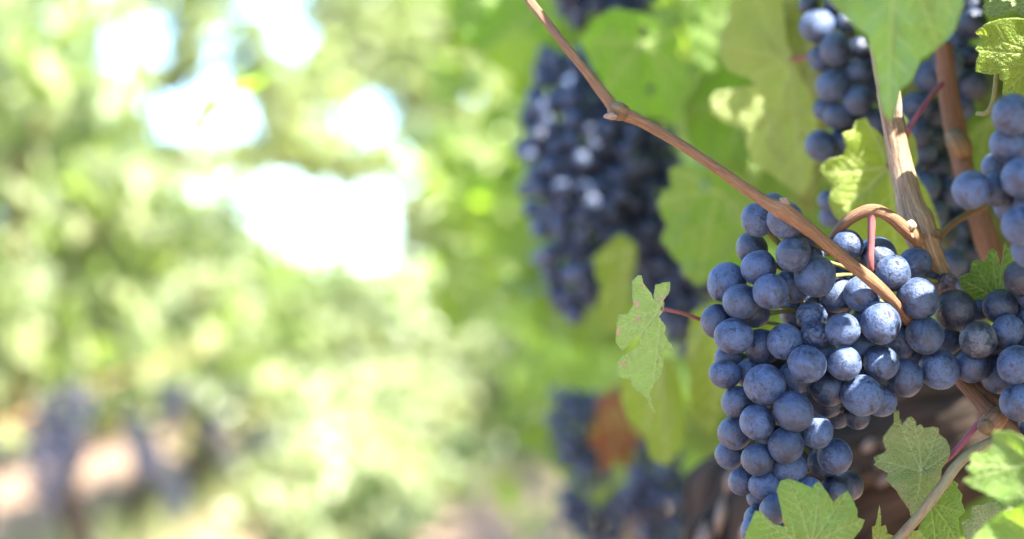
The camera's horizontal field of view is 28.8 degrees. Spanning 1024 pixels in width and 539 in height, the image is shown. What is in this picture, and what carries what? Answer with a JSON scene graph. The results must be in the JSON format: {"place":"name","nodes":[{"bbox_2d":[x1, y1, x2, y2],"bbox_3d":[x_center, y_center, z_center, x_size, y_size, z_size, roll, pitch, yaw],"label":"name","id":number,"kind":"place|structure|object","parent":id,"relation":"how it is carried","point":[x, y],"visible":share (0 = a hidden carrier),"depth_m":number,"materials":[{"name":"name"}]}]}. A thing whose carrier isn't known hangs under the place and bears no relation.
{"place":"outdoors","nodes":[
{"label":"outdoors","id":0,"kind":"place"},
{"bbox_2d":[0,0,556,332],"label":"sky","id":1,"kind":"structure","parent":0,"point":[344,231],"materials":[{"name":"white"}]},
{"bbox_2d":[2,435,610,538],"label":"grass","id":2,"kind":"structure","parent":0,"point":[160,529],"depth_m":7.93,"materials":[{"name":"plant"}]},
{"bbox_2d":[0,367,663,538],"bbox_3d":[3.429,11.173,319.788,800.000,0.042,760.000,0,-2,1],"label":"ground","id":3,"kind":"structure","parent":0,"point":[111,468],"depth_m":9.37,"materials":[{"name":"soil"}]},
{"bbox_2d":[8,243,42,423],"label":"grape vine","id":4,"kind":"object","parent":3,"relation":"on","point":[38,264],"visible":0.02,"depth_m":10.27,"materials":[{"name":"green plant"}]},
{"bbox_2d":[0,244,70,472],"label":"grape vine","id":5,"kind":"object","parent":3,"relation":"on","point":[4,452],"visible":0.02,"depth_m":11.19,"materials":[{"name":"plant"}]},
{"bbox_2d":[9,263,114,458],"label":"grape vine","id":6,"kind":"object","parent":3,"relation":"on","point":[96,365],"depth_m":12.21,"materials":[{"name":"plant"}]},
{"bbox_2d":[0,0,136,257],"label":"tree","id":7,"kind":"object","parent":3,"relation":"on","point":[21,10],"visible":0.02,"depth_m":25.54,"materials":[{"name":"green plant"}]},
{"bbox_2d":[87,327,150,447],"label":"grape vine","id":8,"kind":"object","parent":3,"relation":"on","point":[103,443],"depth_m":13.77,"materials":[{"name":"plant"}]},
{"bbox_2d":[0,0,242,453],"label":"grape vine","id":9,"kind":"object","parent":3,"relation":"on","point":[34,94],"visible":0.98,"depth_m":5.33,"materials":[{"name":"green plant"}]},
{"bbox_2d":[25,438,70,512],"bbox_3d":[-1.036,0.459,4.429,0.095,0.167,0.093,-2,-2,-42],"label":"grape bunch","id":10,"kind":"object","parent":9,"relation":"hanging from","point":[36,459],"visible":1,"depth_m":4.42,"materials":[{"name":"food"}]},
{"bbox_2d":[47,422,80,480],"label":"grape bunch","id":11,"kind":"object","parent":9,"relation":"hanging from","point":[67,475],"visible":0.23,"depth_m":4.78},
{"bbox_2d":[55,393,87,453],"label":"grape bunch","id":12,"kind":"object","parent":9,"relation":"hanging from","point":[86,429],"visible":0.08,"depth_m":5.00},
{"bbox_2d":[52,382,96,458],"bbox_3d":[-0.988,0.341,4.492,0.092,0.172,0.104,1,-2,-34],"label":"grape bunch","id":13,"kind":"object","parent":9,"relation":"hanging from","point":[81,408],"visible":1,"depth_m":4.47,"materials":[{"name":"food"}]},
{"bbox_2d":[0,341,221,427],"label":"vine cane","id":14,"kind":"object","parent":9,"relation":"attached to","point":[30,413],"visible":0.82,"depth_m":5.14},
{"bbox_2d":[25,396,61,463],"bbox_3d":[-1.078,0.369,4.584,0.084,0.155,0.086,-6,-3,16],"label":"grape bunch","id":15,"kind":"object","parent":14,"relation":"hanging from","point":[44,427],"visible":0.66,"depth_m":4.57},
{"bbox_2d":[120,414,149,462],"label":"grape bunch","id":16,"kind":"object","parent":9,"relation":"hanging from","point":[125,435],"visible":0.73,"depth_m":5.41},
{"bbox_2d":[129,435,154,480],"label":"grape bunch","id":17,"kind":"object","parent":9,"relation":"hanging from","point":[142,456],"visible":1,"depth_m":5.23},
{"bbox_2d":[154,378,186,431],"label":"grape bunch","id":18,"kind":"object","parent":9,"relation":"hanging from","point":[172,417],"visible":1,"depth_m":5.63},
{"bbox_2d":[0,128,267,538],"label":"grape vine","id":19,"kind":"object","parent":3,"relation":"on","point":[101,238],"visible":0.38,"depth_m":6.29,"materials":[{"name":"green plant"}]},
{"bbox_2d":[137,434,165,488],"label":"grape bunch","id":20,"kind":"object","parent":19,"relation":"hanging from","point":[157,458],"visible":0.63,"depth_m":6.05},
{"bbox_2d":[157,386,181,431],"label":"grape bunch","id":21,"kind":"object","parent":19,"relation":"hanging from","point":[159,412],"visible":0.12,"depth_m":6.28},
{"bbox_2d":[159,468,190,525],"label":"grape bunch","id":22,"kind":"object","parent":19,"relation":"hanging from","point":[170,494],"visible":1,"depth_m":5.80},
{"bbox_2d":[180,385,199,412],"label":"grape bunch","id":23,"kind":"object","parent":19,"relation":"hanging from","point":[193,399],"visible":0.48,"depth_m":6.80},
{"bbox_2d":[200,408,225,451],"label":"grape bunch","id":24,"kind":"object","parent":19,"relation":"hanging from","point":[213,435],"visible":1,"depth_m":6.86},
{"bbox_2d":[4,185,329,536],"bbox_3d":[-1.423,0.308,7.713,1.399,1.553,1.761,0,-2,1],"label":"grape vine","id":25,"kind":"object","parent":3,"relation":"on","point":[224,231],"visible":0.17,"depth_m":7.56,"materials":[{"name":"green plant"}]},
{"bbox_2d":[222,446,241,480],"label":"grape bunch","id":26,"kind":"object","parent":25,"relation":"hanging from","point":[232,469],"visible":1,"depth_m":7.33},
{"bbox_2d":[227,378,243,407],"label":"grape bunch","id":27,"kind":"object","parent":25,"relation":"hanging from","point":[230,395],"visible":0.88,"depth_m":7.85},
{"bbox_2d":[67,0,331,197],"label":"tree","id":28,"kind":"object","parent":3,"relation":"on","point":[186,43],"visible":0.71,"depth_m":27.84,"materials":[{"name":"green plant"}]},
{"bbox_2d":[64,197,363,508],"bbox_3d":[-1.317,0.401,8.905,1.359,1.443,1.943,1,-2,-21],"label":"grape vine","id":29,"kind":"object","parent":3,"relation":"on","point":[197,465],"visible":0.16,"depth_m":8.90,"materials":[{"name":"green plant"}]},
{"bbox_2d":[103,237,351,488],"bbox_3d":[-1.445,0.458,10.209,1.239,1.403,1.571,0,-2,7],"label":"grape vine","id":30,"kind":"object","parent":3,"relation":"on","point":[280,300],"visible":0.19,"depth_m":10.25,"materials":[{"name":"plant"}]},
{"bbox_2d":[196,244,398,432],"bbox_3d":[-1.324,0.502,11.437,1.412,1.399,1.631,0,-2,1],"label":"grape vine","id":31,"kind":"object","parent":3,"relation":"on","point":[339,294],"visible":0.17,"depth_m":11.12,"materials":[{"name":"plant"}]},
{"bbox_2d":[101,37,506,249],"bbox_3d":[-3.267,-0.798,30.073,7.307,5.530,2.018,0,-2,1],"label":"tree","id":32,"kind":"object","parent":3,"relation":"on","point":[280,148],"visible":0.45,"depth_m":29.95,"materials":[{"name":"green plant"}]},
{"bbox_2d":[229,242,397,406],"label":"grape vine","id":33,"kind":"object","parent":3,"relation":"on","point":[382,268],"visible":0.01,"depth_m":12.55,"materials":[{"name":"plant"}]},
{"bbox_2d":[217,428,460,538],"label":"bush","id":34,"kind":"object","parent":3,"relation":"on","point":[352,495],"visible":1,"depth_m":7.24,"materials":[{"name":"green plant"}]},
{"bbox_2d":[150,244,545,472],"bbox_3d":[-0.907,0.580,11.624,1.957,1.434,2.017,-1,-2,36],"label":"bush","id":35,"kind":"object","parent":3,"relation":"on","point":[394,322],"visible":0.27,"depth_m":11.42,"materials":[{"name":"green plant"}]},
{"bbox_2d":[209,352,492,477],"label":"bush","id":36,"kind":"object","parent":3,"relation":"on","point":[445,421],"visible":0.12,"depth_m":10.56,"materials":[{"name":"green plant"}]},
{"bbox_2d":[233,397,471,528],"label":"bush","id":37,"kind":"object","parent":3,"relation":"on","point":[427,461],"visible":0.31,"depth_m":8.36,"materials":[{"name":"green plant"}]},
{"bbox_2d":[247,427,270,467],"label":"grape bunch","id":38,"kind":"object","parent":37,"relation":"hanging from","point":[267,450],"visible":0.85,"depth_m":8.13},
{"bbox_2d":[266,424,286,461],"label":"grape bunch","id":39,"kind":"object","parent":37,"relation":"hanging from","point":[270,437],"visible":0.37,"depth_m":8.99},
{"bbox_2d":[290,410,305,438],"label":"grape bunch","id":40,"kind":"object","parent":37,"relation":"hanging from","point":[292,419],"visible":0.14,"depth_m":8.99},
{"bbox_2d":[312,257,392,372],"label":"grape vine","id":41,"kind":"object","parent":3,"relation":"on","point":[378,277],"visible":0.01,"depth_m":15.33,"materials":[{"name":"plant"}]},
{"bbox_2d":[203,374,510,509],"bbox_3d":[-0.737,0.849,9.664,1.457,0.684,1.865,0,-2,1],"label":"bush","id":42,"kind":"object","parent":3,"relation":"on","point":[353,399],"visible":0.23,"depth_m":9.52,"materials":[{"name":"green plant"}]},
{"bbox_2d":[339,263,412,352],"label":"grape vine","id":43,"kind":"object","parent":3,"relation":"on","point":[404,272],"depth_m":16.33,"materials":[{"name":"plant"}]},
{"bbox_2d":[359,262,430,356],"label":"grape vine","id":44,"kind":"object","parent":3,"relation":"on","point":[405,305],"visible":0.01,"depth_m":17.62,"materials":[{"name":"plant"}]},
{"bbox_2d":[283,0,510,283],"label":"tree","id":45,"kind":"object","parent":3,"relation":"on","point":[392,38],"visible":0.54,"depth_m":31.16,"materials":[{"name":"green plant"}]},
{"bbox_2d":[287,233,544,459],"bbox_3d":[-0.365,0.523,12.737,2.229,1.632,1.820,0,-2,1],"label":"bush","id":46,"kind":"object","parent":3,"relation":"on","point":[414,273],"visible":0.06,"depth_m":12.54,"materials":[{"name":"green plant"}]},
{"bbox_2d":[321,350,532,481],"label":"bush","id":47,"kind":"object","parent":3,"relation":"on","point":[467,412],"visible":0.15,"depth_m":10.91,"materials":[{"name":"green plant"}]},
{"bbox_2d":[409,72,529,342],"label":"leaf","id":48,"kind":"object","parent":3,"relation":"on","point":[511,135],"visible":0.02,"depth_m":34.89,"materials":[{"name":"green plant"}]},
{"bbox_2d":[446,265,540,461],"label":"bush","id":49,"kind":"object","parent":3,"relation":"on","point":[487,334],"visible":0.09,"depth_m":12.17,"materials":[{"name":"green plant"}]},
{"bbox_2d":[483,182,558,419],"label":"grape vine","id":50,"kind":"object","parent":3,"relation":"on","point":[492,322],"visible":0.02,"depth_m":8.19,"materials":[{"name":"plant"}]},
{"bbox_2d":[517,326,536,396],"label":"grape vine","id":51,"kind":"object","parent":3,"relation":"on","point":[533,394],"depth_m":11.96,"materials":[{"name":"plant"}]},
{"bbox_2d":[504,307,551,411],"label":"grape vine","id":52,"kind":"object","parent":3,"relation":"on","point":[541,406],"depth_m":9.91,"materials":[{"name":"plant"}]},
{"bbox_2d":[501,269,557,407],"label":"grape vine","id":53,"kind":"object","parent":3,"relation":"on","point":[531,369],"depth_m":10.98,"materials":[{"name":"plant"}]},
{"bbox_2d":[458,66,655,530],"bbox_3d":[0.406,0.077,6.106,0.983,1.905,1.666,0,-2,-15],"label":"grape vine","id":54,"kind":"object","parent":3,"relation":"on","point":[487,362],"depth_m":6.49,"materials":[{"name":"plant"}]},
{"bbox_2d":[450,42,686,538],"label":"grape vine","id":55,"kind":"object","parent":3,"relation":"on","point":[508,413],"visible":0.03,"depth_m":4.78,"materials":[{"name":"green plant"}]},
{"bbox_2d":[533,339,608,536],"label":"grape vine","id":56,"kind":"object","parent":3,"relation":"on","point":[542,395],"depth_m":6.79,"materials":[{"name":"plant"}]},
{"bbox_2d":[442,4,707,538],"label":"grape vine","id":57,"kind":"object","parent":3,"relation":"on","point":[460,451],"visible":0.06,"depth_m":3.60,"materials":[{"name":"green plant"}]},
{"bbox_2d":[186,0,1023,538],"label":"grape vine","id":58,"kind":"object","parent":3,"relation":"on","point":[716,506],"visible":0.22,"depth_m":1.83,"materials":[{"name":"green plant"}]},
{"bbox_2d":[450,0,566,54],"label":"grape leaf","id":59,"kind":"object","parent":58,"relation":"attached to","point":[483,27],"visible":0.87,"depth_m":1.30,"materials":[{"name":"plant"}]},
{"bbox_2d":[513,42,643,324],"bbox_3d":[0.041,-0.054,1.241,0.081,0.178,0.082,0,-2,1],"label":"grape bunch","id":60,"kind":"object","parent":58,"relation":"hanging from","point":[553,185],"visible":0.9,"depth_m":1.22,"materials":[{"name":"food"}]},
{"bbox_2d":[545,386,619,494],"bbox_3d":[0.058,0.129,1.499,0.066,0.082,0.070,0,-2,1],"label":"grape bunch","id":61,"kind":"object","parent":58,"relation":"hanging from","point":[581,461],"visible":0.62,"depth_m":1.49,"materials":[{"name":"food"}]},
{"bbox_2d":[557,476,630,538],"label":"grape bunch","id":62,"kind":"object","parent":58,"relation":"hanging from","point":[580,508],"visible":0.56,"depth_m":1.59,"materials":[{"name":"food"}]},
{"bbox_2d":[553,0,653,30],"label":"grape bunch","id":63,"kind":"object","parent":58,"relation":"hanging from","point":[577,12],"visible":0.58,"depth_m":1.22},
{"bbox_2d":[592,233,636,334],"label":"grape leaf","id":64,"kind":"object","parent":58,"relation":"attached to","point":[614,261],"visible":0.95,"depth_m":1.09,"materials":[{"name":"plant"}]},
{"bbox_2d":[589,385,641,474],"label":"grape leaf","id":65,"kind":"object","parent":58,"relation":"attached to","point":[615,435],"visible":0.92,"depth_m":1.43,"materials":[{"name":"plant"}]},
{"bbox_2d":[580,8,691,120],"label":"grape leaf","id":66,"kind":"object","parent":58,"relation":"attached to","point":[627,65],"visible":1,"depth_m":1.02,"materials":[{"name":"plant"}]},
{"bbox_2d":[632,503,664,523],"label":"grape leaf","id":67,"kind":"object","parent":58,"relation":"attached to","point":[647,517],"visible":0.06,"depth_m":1.50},
{"bbox_2d":[617,440,686,538],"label":"grape bunch","id":68,"kind":"object","parent":58,"relation":"hanging from","point":[643,492],"visible":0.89,"depth_m":1.44,"materials":[{"name":"food"}]},
{"bbox_2d":[620,347,685,465],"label":"grape leaf","id":69,"kind":"object","parent":58,"relation":"attached to","point":[662,429],"visible":0.7,"depth_m":0.99,"materials":[{"name":"plant"}]},
{"bbox_2d":[616,275,700,412],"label":"grape leaf","id":70,"kind":"object","parent":58,"relation":"attached to","point":[640,366],"visible":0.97,"depth_m":0.71,"materials":[{"name":"plant"}]},
{"bbox_2d":[636,230,712,357],"bbox_3d":[0.105,0.016,1.280,0.056,0.082,0.053,0,-2,1],"label":"grape bunch","id":71,"kind":"object","parent":58,"relation":"hanging from","point":[685,293],"visible":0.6,"depth_m":1.26,"materials":[{"name":"food"}]},
{"bbox_2d":[657,164,754,285],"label":"grape leaf","id":72,"kind":"object","parent":58,"relation":"attached to","point":[702,234],"visible":0.83,"depth_m":0.96,"materials":[{"name":"plant"}]},
{"bbox_2d":[681,0,730,70],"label":"grape leaf","id":73,"kind":"object","parent":58,"relation":"attached to","point":[707,21],"visible":0.69,"depth_m":1.11,"materials":[{"name":"plant"}]},
{"bbox_2d":[686,302,726,434],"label":"grape leaf","id":74,"kind":"object","parent":58,"relation":"attached to","point":[705,392],"visible":0.7,"depth_m":0.96,"materials":[{"name":"plant"}]},
{"bbox_2d":[524,0,912,326],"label":"vine cane","id":75,"kind":"object","parent":58,"relation":"attached to","point":[784,209],"visible":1,"depth_m":0.68,"materials":[{"name":"brown plant"}]},
{"bbox_2d":[683,66,755,163],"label":"grape leaf","id":76,"kind":"object","parent":58,"relation":"attached to","point":[711,135],"visible":0.51,"depth_m":1.03,"materials":[{"name":"plant"}]},
{"bbox_2d":[709,0,818,196],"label":"grape leaf","id":77,"kind":"object","parent":58,"relation":"attached to","point":[770,112],"visible":0.93,"depth_m":0.90,"materials":[{"name":"plant"}]},
{"bbox_2d":[701,157,831,247],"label":"grape leaf","id":78,"kind":"object","parent":58,"relation":"attached to","point":[760,179],"visible":0.19,"depth_m":1.06,"materials":[{"name":"plant"}]},
{"bbox_2d":[782,0,832,212],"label":"grape leaf","id":79,"kind":"object","parent":58,"relation":"attached to","point":[798,44],"visible":0.32,"depth_m":0.99,"materials":[{"name":"plant"}]},
{"bbox_2d":[700,193,977,538],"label":"grape bunch","id":80,"kind":"object","parent":58,"relation":"hanging from","point":[809,290],"visible":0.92,"depth_m":0.70,"materials":[{"name":"food"}]},
{"bbox_2d":[798,0,884,227],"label":"grape bunch","id":81,"kind":"object","parent":58,"relation":"hanging from","point":[847,55],"visible":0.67,"depth_m":0.85,"materials":[{"name":"food"}]},
{"bbox_2d":[819,117,940,255],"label":"grape leaf","id":82,"kind":"object","parent":58,"relation":"attached to","point":[857,174],"visible":0.56,"depth_m":0.79,"materials":[{"name":"plant"}]},
{"bbox_2d":[829,0,963,121],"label":"grape leaf","id":83,"kind":"object","parent":58,"relation":"hanging from","point":[904,37],"visible":1,"depth_m":0.58,"materials":[{"name":"plant"}]},
{"bbox_2d":[884,530,924,538],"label":"grape leaf","id":84,"kind":"object","parent":58,"relation":"attached to","point":[914,534],"visible":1,"depth_m":0.69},
{"bbox_2d":[870,49,956,294],"bbox_3d":[0.153,-0.031,0.728,0.044,0.106,0.033,1,-2,-25],"label":"vine cane","id":85,"kind":"object","parent":58,"relation":"attached to","point":[913,210],"visible":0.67,"depth_m":0.72,"materials":[{"name":"brown plant"}]},
{"bbox_2d":[908,81,944,127],"bbox_3d":[0.163,-0.065,0.785,0.016,0.019,0.012,0,-2,1],"label":"vine cane","id":86,"kind":"object","parent":58,"relation":"attached to","point":[933,93],"visible":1,"depth_m":0.78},
{"bbox_2d":[902,0,989,276],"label":"grape bunch","id":87,"kind":"object","parent":58,"relation":"hanging from","point":[935,174],"visible":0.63,"depth_m":0.84,"materials":[{"name":"food"}]},
{"bbox_2d":[892,430,1012,538],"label":"vine cane","id":88,"kind":"object","parent":58,"relation":"attached to","point":[935,494],"visible":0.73,"depth_m":0.69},
{"bbox_2d":[901,74,1003,168],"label":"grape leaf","id":89,"kind":"object","parent":58,"relation":"attached to","point":[984,102],"visible":0.02,"depth_m":1.14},
{"bbox_2d":[939,203,988,240],"bbox_3d":[0.171,-0.018,0.755,0.004,0.018,0.058,-1,-2,30],"label":"vine cane","id":90,"kind":"object","parent":58,"relation":"attached to","point":[952,224],"visible":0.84,"depth_m":0.75,"materials":[{"name":"brown plant"}]},
{"bbox_2d":[934,41,1002,265],"bbox_3d":[0.185,-0.035,0.793,0.033,0.113,0.017,-1,-2,24],"label":"vine cane","id":91,"kind":"object","parent":58,"relation":"attached to","point":[986,239],"visible":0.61,"depth_m":0.80,"materials":[{"name":"brown plant"}]},
{"bbox_2d":[967,102,996,172],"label":"grape leaf","id":92,"kind":"object","parent":58,"relation":"attached to","point":[981,130],"visible":0.45,"depth_m":0.90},
{"bbox_2d":[960,500,1003,538],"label":"grape leaf","id":93,"kind":"object","parent":58,"relation":"attached to","point":[977,520],"visible":0.69,"depth_m":0.69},
{"bbox_2d":[959,242,1014,299],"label":"grape leaf","id":94,"kind":"object","parent":58,"relation":"attached to","point":[981,280],"visible":0.85,"depth_m":0.72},
{"bbox_2d":[975,73,998,115],"bbox_3d":[0.168,-0.067,0.702,0.009,0.026,0.007,0,-2,1],"label":"vine cane","id":95,"kind":"object","parent":58,"relation":"attached to","point":[987,111],"visible":0.73,"depth_m":0.70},
{"bbox_2d":[951,93,1023,266],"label":"grape bunch","id":96,"kind":"object","parent":58,"relation":"hanging from","point":[997,184],"visible":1,"depth_m":0.63,"materials":[{"name":"food"}]},
{"bbox_2d":[955,378,1023,436],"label":"vine cane","id":97,"kind":"object","parent":58,"relation":"attached to","point":[983,400],"visible":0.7,"depth_m":0.71,"materials":[{"name":"brown plant"}]},
{"bbox_2d":[956,261,1023,434],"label":"grape bunch","id":98,"kind":"object","parent":58,"relation":"hanging from","point":[990,357],"visible":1,"depth_m":0.70,"materials":[{"name":"food"}]},
{"bbox_2d":[969,206,1011,324],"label":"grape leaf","id":99,"kind":"object","parent":58,"relation":"attached to","point":[997,223],"visible":0.02,"depth_m":1.10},
{"bbox_2d":[962,431,1023,507],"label":"grape leaf","id":100,"kind":"object","parent":58,"relation":"attached to","point":[996,470],"visible":1,"depth_m":0.60,"materials":[{"name":"plant"}]},
{"bbox_2d":[973,504,1023,538],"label":"grape leaf","id":101,"kind":"object","parent":58,"relation":"attached to","point":[1007,523],"visible":1,"depth_m":0.60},
{"bbox_2d":[975,17,1023,95],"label":"grape leaf","id":102,"kind":"object","parent":58,"relation":"attached to","point":[999,48],"visible":1,"depth_m":0.68,"materials":[{"name":"plant"}]},
{"bbox_2d":[983,0,1023,16],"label":"grape leaf","id":103,"kind":"object","parent":58,"relation":"attached to","point":[995,8],"visible":1,"depth_m":0.69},
{"bbox_2d":[527,0,959,538],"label":"grape vine","id":104,"kind":"object","parent":3,"relation":"on","point":[700,444],"visible":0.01,"depth_m":2.13,"materials":[{"name":"green plant"}]},
{"bbox_2d":[578,86,683,280],"bbox_3d":[0.078,-0.055,1.282,0.076,0.126,0.076,0,-2,1],"label":"grape bunch","id":105,"kind":"object","parent":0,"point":[643,218],"visible":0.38,"depth_m":1.26,"materials":[{"name":"food"}]},
{"bbox_2d":[744,478,863,538],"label":"grape leaf","id":106,"kind":"object","parent":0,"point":[815,511],"visible":1,"depth_m":0.67,"materials":[{"name":"plant"}]},
{"bbox_2d":[824,204,924,255],"bbox_3d":[0.122,-0.014,0.714,0.048,0.018,0.023,-1,-2,31],"label":"vine cane","id":107,"kind":"object","parent":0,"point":[897,223],"visible":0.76,"depth_m":0.70,"materials":[{"name":"brown plant"}]},
{"bbox_2d":[872,506,886,538],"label":"grape leaf","id":108,"kind":"object","parent":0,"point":[879,531],"visible":1,"depth_m":0.70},
{"bbox_2d":[873,410,981,516],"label":"grape leaf","id":109,"kind":"object","parent":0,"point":[913,459],"visible":1,"depth_m":0.70,"materials":[{"name":"plant"}]},
{"bbox_2d":[918,481,964,538],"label":"grape leaf","id":110,"kind":"object","parent":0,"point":[940,520],"visible":0.91,"depth_m":0.71,"materials":[{"name":"plant"}]},
{"bbox_2d":[915,124,981,331],"bbox_3d":[0.209,-0.023,0.970,0.043,0.115,0.044,2,-3,-44],"label":"grape bunch","id":111,"kind":"object","parent":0,"point":[964,243],"visible":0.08,"depth_m":0.95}
]}

